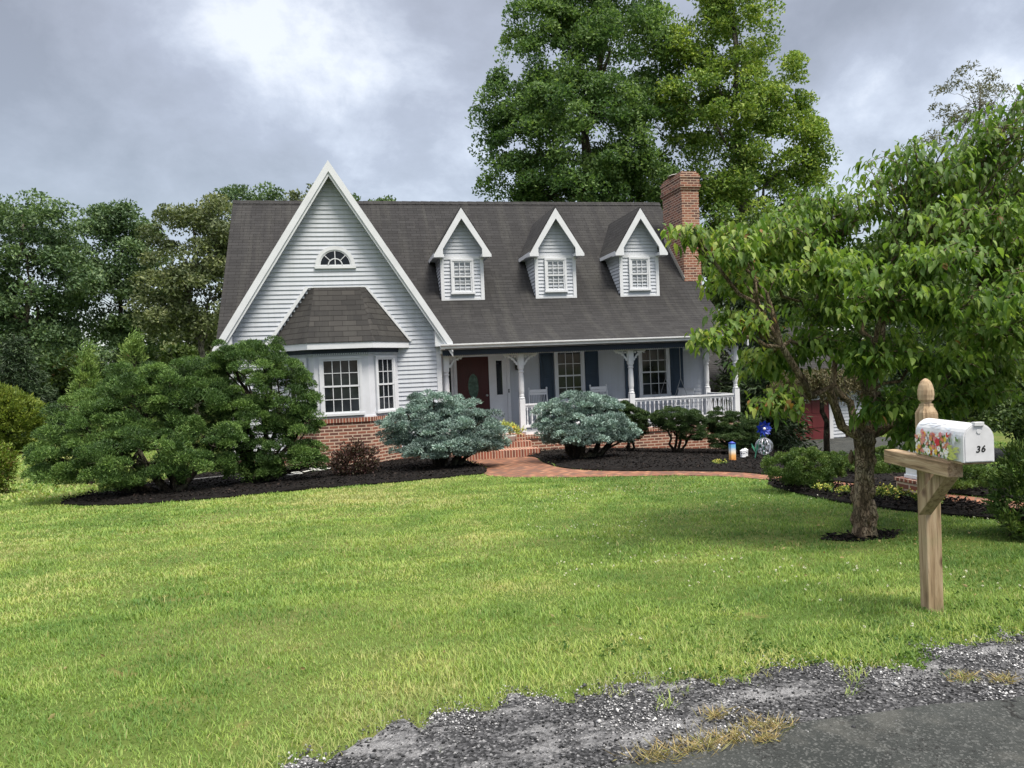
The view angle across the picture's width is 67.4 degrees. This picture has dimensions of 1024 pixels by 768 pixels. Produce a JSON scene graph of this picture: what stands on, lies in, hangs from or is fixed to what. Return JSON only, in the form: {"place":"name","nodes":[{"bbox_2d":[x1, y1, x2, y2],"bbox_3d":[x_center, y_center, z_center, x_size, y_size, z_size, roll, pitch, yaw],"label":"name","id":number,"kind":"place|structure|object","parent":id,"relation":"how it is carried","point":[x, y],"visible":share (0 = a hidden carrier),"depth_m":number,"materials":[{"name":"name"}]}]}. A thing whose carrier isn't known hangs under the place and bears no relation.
{"place":"outdoors","nodes":[
{"label":"outdoors","id":0,"kind":"place"},
{"bbox_2d":[0,381,1023,767],"bbox_3d":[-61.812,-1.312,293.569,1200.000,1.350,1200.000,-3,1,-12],"label":"ground","id":1,"kind":"structure","parent":0,"point":[378,637],"depth_m":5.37,"materials":[{"name":"green plant"}]},
{"bbox_2d":[0,441,22,493],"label":"hedge bush","id":2,"kind":"object","parent":1,"relation":"on","point":[8,459],"visible":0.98,"depth_m":16.66,"materials":[{"name":"green plant"}]},
{"bbox_2d":[0,381,49,452],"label":"gold bush","id":3,"kind":"object","parent":1,"relation":"on","point":[21,406],"visible":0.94,"depth_m":27.50,"materials":[{"name":"green plant"}]},
{"bbox_2d":[0,332,73,440],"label":"spruce tree","id":4,"kind":"object","parent":1,"relation":"on","point":[29,383],"visible":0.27,"depth_m":35.76,"materials":[{"name":"green plant"}]},
{"bbox_2d":[0,309,104,367],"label":"woodland tree","id":5,"kind":"object","parent":1,"relation":"on","point":[97,344],"visible":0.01,"depth_m":57.12,"materials":[{"name":"green plant"}]},
{"bbox_2d":[0,188,108,376],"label":"woodland tree","id":6,"kind":"object","parent":1,"relation":"on","point":[63,256],"visible":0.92,"depth_m":42.73,"materials":[{"name":"green plant"}]},
{"bbox_2d":[2,346,111,409],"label":"woodland tree","id":7,"kind":"object","parent":1,"relation":"on","point":[60,377],"visible":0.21,"depth_m":50.40,"materials":[{"name":"green plant"}]},
{"bbox_2d":[61,339,103,484],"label":"juniper","id":8,"kind":"object","parent":1,"relation":"on","point":[84,372],"visible":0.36,"depth_m":17.73,"materials":[{"name":"green plant"}]},
{"bbox_2d":[52,198,183,366],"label":"woodland tree","id":9,"kind":"object","parent":1,"relation":"on","point":[104,221],"visible":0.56,"depth_m":46.78,"materials":[{"name":"green plant"}]},
{"bbox_2d":[108,327,159,467],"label":"juniper","id":10,"kind":"object","parent":1,"relation":"on","point":[133,348],"visible":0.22,"depth_m":17.51,"materials":[{"name":"green plant"}]},
{"bbox_2d":[83,311,190,406],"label":"woodland tree","id":11,"kind":"object","parent":1,"relation":"on","point":[110,354],"visible":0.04,"depth_m":59.88,"materials":[{"name":"green plant"}]},
{"bbox_2d":[121,191,232,419],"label":"woodland tree","id":12,"kind":"object","parent":1,"relation":"on","point":[185,277],"visible":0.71,"depth_m":43.96,"materials":[{"name":"green plant"}]},
{"bbox_2d":[131,342,224,406],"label":"woodland tree","id":13,"kind":"object","parent":1,"relation":"on","point":[169,353],"visible":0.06,"depth_m":52.54,"materials":[{"name":"green plant"}]},
{"bbox_2d":[140,313,226,377],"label":"woodland tree","id":14,"kind":"object","parent":1,"relation":"on","point":[209,348],"visible":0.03,"depth_m":58.77,"materials":[{"name":"green plant"}]},
{"bbox_2d":[203,181,287,283],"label":"woodland tree","id":15,"kind":"object","parent":1,"relation":"on","point":[233,193],"visible":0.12,"depth_m":52.42,"materials":[{"name":"green plant"}]},
{"bbox_2d":[61,457,486,505],"bbox_3d":[-4.735,2.055,16.879,8.157,0.343,6.318,-3,1,-12],"label":"mulch bed","id":16,"kind":"object","parent":1,"relation":"on","point":[291,488],"visible":0.39,"depth_m":14.86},
{"bbox_2d":[20,357,249,492],"bbox_3d":[-7.138,0.879,14.633,4.153,2.762,2.659,-3,1,-12],"label":"evergreen shrub","id":17,"kind":"object","parent":16,"relation":"on","point":[110,456],"visible":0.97,"depth_m":14.51,"materials":[{"name":"green plant"}]},
{"bbox_2d":[169,473,236,481],"bbox_3d":[-6.749,2.051,16.953,1.566,0.360,0.101,-3,2,-38],"label":"edging timber","id":18,"kind":"object","parent":16,"relation":"on","point":[207,477],"visible":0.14,"depth_m":16.96,"materials":[{"name":"wood"}]},
{"bbox_2d":[178,335,330,482],"bbox_3d":[-5.338,0.588,15.912,3.037,3.196,2.124,-3,1,-12],"label":"evergreen shrub","id":19,"kind":"object","parent":16,"relation":"on","point":[266,463],"visible":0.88,"depth_m":15.58,"materials":[{"name":"green plant"}]},
{"bbox_2d":[239,468,329,478],"bbox_3d":[-4.904,1.991,17.102,0.723,0.106,2.217,-2,1,34],"label":"garden hose","id":20,"kind":"object","parent":16,"relation":"on","point":[296,473],"visible":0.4,"depth_m":17.11,"materials":[{"name":"white plastic"}]},
{"bbox_2d":[327,437,382,475],"bbox_3d":[-3.385,1.589,16.288,1.273,0.963,0.940,-3,1,-12],"label":"barberry","id":21,"kind":"object","parent":16,"relation":"on","point":[360,449],"visible":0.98,"depth_m":16.18,"materials":[{"name":"brown plant"}]},
{"bbox_2d":[374,388,514,466],"bbox_3d":[-1.536,1.060,17.137,2.512,1.951,2.779,-1,2,40],"label":"blue spruce","id":22,"kind":"object","parent":16,"relation":"on","point":[431,425],"visible":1,"depth_m":16.79,"materials":[{"name":"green plant"}]},
{"bbox_2d":[282,183,312,200],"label":"woodland tree","id":23,"kind":"object","parent":1,"relation":"on","point":[294,195],"visible":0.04,"depth_m":55.59,"materials":[{"name":"green plant"}]},
{"bbox_2d":[351,193,396,200],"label":"woodland tree","id":24,"kind":"object","parent":1,"relation":"on","point":[355,196],"visible":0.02,"depth_m":56.24,"materials":[{"name":"green plant"}]},
{"bbox_2d":[212,160,748,465],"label":"house","id":25,"kind":"structure","parent":1,"relation":"on","point":[370,312],"depth_m":22.40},
{"bbox_2d":[314,246,355,268],"bbox_3d":[-4.544,-3.254,19.712,1.040,0.575,0.050,-3,1,-12],"label":"arched window","id":26,"kind":"structure","parent":25,"relation":"in","point":[332,257],"depth_m":19.71,"materials":[{"name":"white glass"}]},
{"bbox_2d":[266,286,410,465],"bbox_3d":[-4.266,0.098,19.270,3.669,5.243,1.126,-3,1,-12],"label":"bay window","id":27,"kind":"structure","parent":25,"relation":"in","point":[357,379],"depth_m":19.10,"materials":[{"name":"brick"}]},
{"bbox_2d":[456,357,489,421],"bbox_3d":[-1.112,0.267,22.362,0.940,2.100,0.127,-3,1,-12],"label":"door","id":28,"kind":"structure","parent":25,"relation":"in","point":[472,372],"depth_m":22.39,"materials":[{"name":"red wood"}]},
{"bbox_2d":[494,418,525,441],"bbox_3d":[-0.086,1.201,20.186,0.763,0.643,0.824,-2,1,28],"label":"flower pot","id":29,"kind":"object","parent":25,"relation":"on","point":[512,437],"visible":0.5,"depth_m":20.17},
{"bbox_2d":[528,387,547,428],"bbox_3d":[0.790,0.679,22.062,0.630,1.174,0.975,-2,1,-4],"label":"rocking chair","id":30,"kind":"object","parent":25,"relation":"on","point":[533,392],"visible":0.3,"depth_m":22.31,"materials":[{"name":"white wood"}]},
{"bbox_2d":[554,351,585,401],"bbox_3d":[1.730,-0.256,22.986,0.970,1.602,0.075,-3,1,-12],"label":"window","id":31,"kind":"structure","parent":25,"relation":"in","point":[569,368],"depth_m":23.00,"materials":[{"name":"clear glass"}]},
{"bbox_2d":[589,384,607,395],"bbox_3d":[2.670,0.593,22.509,0.630,1.174,0.975,-3,1,-18],"label":"rocking chair","id":32,"kind":"object","parent":25,"relation":"on","point":[595,389],"visible":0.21,"depth_m":22.77,"materials":[{"name":"white wood"}]},
{"bbox_2d":[638,348,670,397],"bbox_3d":[4.370,-0.375,23.541,1.050,1.602,0.075,-3,1,-12],"label":"window","id":33,"kind":"structure","parent":25,"relation":"in","point":[652,365],"depth_m":23.56,"materials":[{"name":"clear glass"}]},
{"bbox_2d":[657,348,694,405],"bbox_3d":[4.851,-0.285,22.943,0.775,1.835,1.205,-3,1,-12],"label":"porch swing","id":34,"kind":"object","parent":25,"relation":"hanging from","point":[685,391],"visible":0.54,"depth_m":22.98,"materials":[{"name":"white wood"}]},
{"bbox_2d":[48,474,1008,719],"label":"fallen leaves","id":35,"kind":"object","parent":1,"relation":"on","point":[303,668],"visible":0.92,"depth_m":6.30,"materials":[{"name":"brown plant"}]},
{"bbox_2d":[60,446,1023,541],"bbox_3d":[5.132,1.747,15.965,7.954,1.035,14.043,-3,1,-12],"label":"mulch bed","id":36,"kind":"object","parent":1,"relation":"on","point":[708,468],"visible":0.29,"depth_m":15.53,"materials":[{"name":"black wood"}]},
{"bbox_2d":[530,390,642,457],"bbox_3d":[1.655,1.011,17.798,2.240,1.821,2.297,-1,2,42],"label":"blue spruce","id":37,"kind":"object","parent":36,"relation":"on","point":[574,438],"visible":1,"depth_m":17.40,"materials":[{"name":"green plant"}]},
{"bbox_2d":[607,399,650,450],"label":"yew","id":38,"kind":"object","parent":36,"relation":"on","point":[638,416],"visible":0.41,"depth_m":19.69,"materials":[{"name":"green plant"}]},
{"bbox_2d":[646,405,709,451],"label":"yew","id":39,"kind":"object","parent":36,"relation":"on","point":[687,420],"visible":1,"depth_m":19.36,"materials":[{"name":"green plant"}]},
{"bbox_2d":[712,458,726,463],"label":"flower clump","id":40,"kind":"object","parent":36,"relation":"on","point":[717,461],"visible":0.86,"depth_m":15.29,"materials":[{"name":"plant"}]},
{"bbox_2d":[728,441,735,459],"bbox_3d":[4.719,1.502,16.447,0.120,0.550,0.120,-3,1,-12],"label":"garden pole","id":41,"kind":"object","parent":36,"relation":"on","point":[732,450],"visible":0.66,"depth_m":16.40,"materials":[{"name":"multicoloured plastic"}]},
{"bbox_2d":[704,406,768,452],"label":"yew","id":42,"kind":"object","parent":36,"relation":"on","point":[737,432],"visible":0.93,"depth_m":19.53,"materials":[{"name":"green plant"}]},
{"bbox_2d":[740,449,745,457],"bbox_3d":[5.131,1.624,17.047,0.102,0.366,0.102,-3,1,-12],"label":"figurine","id":43,"kind":"object","parent":36,"relation":"on","point":[743,451],"visible":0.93,"depth_m":17.01,"materials":[{"name":"white ceramic"}]},
{"bbox_2d":[751,421,772,457],"bbox_3d":[5.600,1.308,17.158,0.449,1.020,0.390,-2,1,22],"label":"wind spinner","id":44,"kind":"object","parent":36,"relation":"on","point":[764,428],"visible":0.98,"depth_m":17.08,"materials":[{"name":"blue metal"}]},
{"bbox_2d":[828,445,905,473],"bbox_3d":[5.839,1.296,12.542,1.480,0.593,0.992,-2,1,3],"label":"shrub","id":45,"kind":"object","parent":36,"relation":"on","point":[881,465],"visible":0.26,"depth_m":12.30,"materials":[{"name":"green plant"}]},
{"bbox_2d":[950,464,1008,490],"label":"shrub","id":46,"kind":"object","parent":36,"relation":"on","point":[977,473],"visible":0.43,"depth_m":9.92,"materials":[{"name":"green plant"}]},
{"bbox_2d":[465,0,692,209],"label":"broadleaf tree","id":47,"kind":"object","parent":1,"relation":"on","point":[612,170],"visible":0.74,"depth_m":41.41,"materials":[{"name":"green plant"}]},
{"bbox_2d":[278,626,1023,767],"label":"gravel stones","id":48,"kind":"object","parent":1,"relation":"on","point":[692,680],"visible":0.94,"depth_m":3.73,"materials":[{"name":"grey gravel"}]},
{"bbox_2d":[286,635,1023,767],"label":"gravel shoulder","id":49,"kind":"object","parent":1,"relation":"on","point":[444,756],"visible":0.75,"depth_m":3.60},
{"bbox_2d":[602,736,695,764],"bbox_3d":[0.566,1.518,3.183,0.387,0.064,0.212,-2,1,13],"label":"grass tuft","id":50,"kind":"object","parent":49,"relation":"on","point":[657,753],"visible":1,"depth_m":3.18,"materials":[{"name":"yellow plant"}]},
{"bbox_2d":[641,723,735,760],"bbox_3d":[0.735,1.505,3.234,0.414,0.074,0.273,-3,1,-28],"label":"grass tuft","id":51,"kind":"object","parent":49,"relation":"on","point":[700,745],"visible":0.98,"depth_m":3.24,"materials":[{"name":"yellow plant"}]},
{"bbox_2d":[692,702,739,721],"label":"grass tuft","id":52,"kind":"object","parent":49,"relation":"on","point":[714,713],"visible":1,"depth_m":3.56,"materials":[{"name":"yellow plant"}]},
{"bbox_2d":[685,719,769,747],"bbox_3d":[0.921,1.501,3.308,0.373,0.067,0.217,-3,1,-12],"label":"grass tuft","id":53,"kind":"object","parent":49,"relation":"on","point":[735,732],"visible":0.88,"depth_m":3.31,"materials":[{"name":"yellow plant"}]},
{"bbox_2d":[732,708,799,736],"bbox_3d":[1.121,1.491,3.393,0.332,0.070,0.263,-2,1,14],"label":"grass tuft","id":54,"kind":"object","parent":49,"relation":"on","point":[752,722],"visible":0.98,"depth_m":3.41,"materials":[{"name":"yellow plant"}]},
{"bbox_2d":[943,668,980,681],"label":"grass tuft","id":55,"kind":"object","parent":49,"relation":"on","point":[966,676],"visible":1,"depth_m":3.85,"materials":[{"name":"yellow plant"}]},
{"bbox_2d":[981,668,1022,684],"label":"grass tuft","id":56,"kind":"object","parent":49,"relation":"on","point":[1007,678],"visible":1,"depth_m":3.80,"materials":[{"name":"yellow plant"}]},
{"bbox_2d":[632,0,843,309],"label":"broadleaf tree","id":57,"kind":"object","parent":1,"relation":"on","point":[727,192],"visible":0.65,"depth_m":42.30,"materials":[{"name":"green plant"}]},
{"bbox_2d":[709,297,800,445],"bbox_3d":[7.985,-0.459,25.834,3.691,6.182,3.721,-3,1,-12],"label":"spruce tree","id":58,"kind":"object","parent":1,"relation":"on","point":[724,377],"visible":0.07,"depth_m":25.72,"materials":[{"name":"green plant"}]},
{"bbox_2d":[511,560,1023,682],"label":"edge weeds","id":59,"kind":"object","parent":1,"relation":"on","point":[909,655],"visible":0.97,"depth_m":4.45,"materials":[{"name":"green plant"}]},
{"bbox_2d":[701,212,846,336],"bbox_3d":[11.000,-2.788,33.142,8.994,9.614,5.520,-3,1,-12],"label":"understory tree","id":60,"kind":"object","parent":1,"relation":"on","point":[779,301],"visible":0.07,"depth_m":31.97,"materials":[{"name":"green plant"}]},
{"bbox_2d":[728,308,822,450],"bbox_3d":[7.871,0.157,23.418,3.359,5.031,3.516,-3,1,-12],"label":"spruce tree","id":61,"kind":"object","parent":1,"relation":"on","point":[778,439],"visible":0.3,"depth_m":23.05,"materials":[{"name":"green plant"}]},
{"bbox_2d":[528,484,1023,638],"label":"clover flowers","id":62,"kind":"object","parent":1,"relation":"on","point":[731,557],"visible":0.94,"depth_m":6.43,"materials":[{"name":"white plant"}]},
{"bbox_2d":[708,325,861,439],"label":"garage","id":63,"kind":"structure","parent":1,"relation":"on","point":[813,408],"depth_m":27.47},
{"bbox_2d":[794,399,829,439],"bbox_3d":[10.047,1.653,27.232,2.700,2.100,0.045,-3,1,-12],"label":"garage door","id":64,"kind":"structure","parent":63,"relation":"in","point":[813,407],"depth_m":27.37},
{"bbox_2d":[766,367,886,451],"bbox_3d":[8.391,0.788,20.860,3.552,2.538,3.277,-3,2,-38],"label":"weeping maple","id":65,"kind":"object","parent":1,"relation":"on","point":[822,379],"visible":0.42,"depth_m":20.24,"materials":[{"name":"green plant"}]},
{"bbox_2d":[658,85,1023,537],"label":"dogwood tree","id":66,"kind":"object","parent":1,"relation":"on","point":[983,334],"visible":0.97,"depth_m":7.24,"materials":[{"name":"green plant"}]},
{"bbox_2d":[821,531,898,541],"bbox_3d":[3.449,1.509,7.512,0.850,0.053,0.320,-3,1,-12],"label":"mulch ring","id":67,"kind":"object","parent":1,"relation":"on","point":[853,540],"visible":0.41,"depth_m":7.42,"materials":[{"name":"black wood"}]},
{"bbox_2d":[768,482,1009,519],"bbox_3d":[4.585,1.487,10.018,1.010,0.244,4.193,-3,1,-12],"label":"mulch bed","id":68,"kind":"object","parent":1,"relation":"on","point":[951,512],"visible":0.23,"depth_m":9.02,"materials":[{"name":"black wood"}]},
{"bbox_2d":[760,446,849,489],"bbox_3d":[4.193,1.241,11.012,1.293,0.721,0.980,-3,1,-12],"label":"shrub","id":69,"kind":"object","parent":68,"relation":"on","point":[823,473],"visible":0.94,"depth_m":10.81,"materials":[{"name":"green plant"}]},
{"bbox_2d":[807,482,832,493],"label":"flower clump","id":70,"kind":"object","parent":68,"relation":"on","point":[820,486],"visible":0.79,"depth_m":10.46,"materials":[{"name":"yellow plant"}]},
{"bbox_2d":[828,485,850,495],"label":"flower clump","id":71,"kind":"object","parent":68,"relation":"on","point":[846,489],"visible":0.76,"depth_m":10.04,"materials":[{"name":"plant"}]},
{"bbox_2d":[875,486,889,497],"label":"flower clump","id":72,"kind":"object","parent":68,"relation":"on","point":[876,494],"visible":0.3,"depth_m":9.66,"materials":[{"name":"green plant"}]},
{"bbox_2d":[876,483,915,499],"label":"flower clump","id":73,"kind":"object","parent":68,"relation":"on","point":[897,490],"visible":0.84,"depth_m":9.59,"materials":[{"name":"plant"}]},
{"bbox_2d":[907,490,944,503],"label":"flower clump","id":74,"kind":"object","parent":68,"relation":"on","point":[913,496],"visible":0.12,"depth_m":9.06,"materials":[{"name":"green plant"}]},
{"bbox_2d":[822,190,992,423],"bbox_3d":[16.266,-2.895,31.015,8.550,9.496,6.400,-3,1,-12],"label":"understory tree","id":75,"kind":"object","parent":1,"relation":"on","point":[860,336],"depth_m":30.17,"materials":[{"name":"green plant"}]},
{"bbox_2d":[894,450,946,497],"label":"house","id":76,"kind":"structure","parent":1,"relation":"on","point":[907,481],"depth_m":9.62,"materials":[{"name":"brick"}]},
{"bbox_2d":[847,146,1023,326],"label":"understory tree","id":77,"kind":"object","parent":1,"relation":"on","point":[857,247],"visible":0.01,"depth_m":35.46,"materials":[{"name":"green plant"}]},
{"bbox_2d":[884,378,993,611],"bbox_3d":[2.699,0.855,4.883,0.200,1.776,0.902,-2,1,-1],"label":"mailbox","id":78,"kind":"object","parent":1,"relation":"on","point":[946,450],"visible":1,"depth_m":4.89,"materials":[{"name":"brown wood"}]},
{"bbox_2d":[865,281,1021,432],"bbox_3d":[10.703,-0.229,17.860,4.961,4.328,3.184,-3,1,-12],"label":"understory tree","id":79,"kind":"object","parent":1,"relation":"on","point":[898,374],"visible":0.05,"depth_m":17.79,"materials":[{"name":"green plant"}]},
{"bbox_2d":[878,264,1023,447],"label":"understory tree","id":80,"kind":"object","parent":1,"relation":"on","point":[961,281],"depth_m":19.64,"materials":[{"name":"green plant"}]},
{"bbox_2d":[909,60,1023,181],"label":"wispy tree","id":81,"kind":"object","parent":1,"relation":"on","point":[979,107],"visible":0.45,"depth_m":39.48,"materials":[{"name":"green plant"}]},
{"bbox_2d":[950,348,1023,441],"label":"understory tree","id":82,"kind":"object","parent":1,"relation":"on","point":[1008,419],"visible":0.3,"depth_m":14.81,"materials":[{"name":"green plant"}]},
{"bbox_2d":[979,437,1023,540],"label":"arborvitae","id":83,"kind":"object","parent":1,"relation":"on","point":[1013,523],"visible":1,"depth_m":7.12,"materials":[{"name":"green plant"}]},
{"bbox_2d":[0,0,1023,365],"label":"sky","id":84,"kind":"structure","parent":0,"point":[150,103],"materials":[{"name":"grey"}]},
{"bbox_2d":[469,456,1022,507],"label":"brick path","id":85,"kind":"structure","parent":0,"point":[525,466],"depth_m":15.06,"materials":[{"name":"red brick"}]},
{"bbox_2d":[615,696,1023,767],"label":"road","id":86,"kind":"structure","parent":0,"point":[987,734],"depth_m":3.22,"materials":[{"name":"grey asphalt"}]},
{"bbox_2d":[734,729,785,745],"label":"grass tuft","id":87,"kind":"object","parent":86,"relation":"on","point":[762,737],"visible":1,"depth_m":3.28,"materials":[{"name":"yellow plant"}]},
{"bbox_2d":[753,437,1008,460],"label":"driveway","id":88,"kind":"structure","parent":0,"point":[837,445],"depth_m":25.37,"materials":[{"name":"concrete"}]}
]}

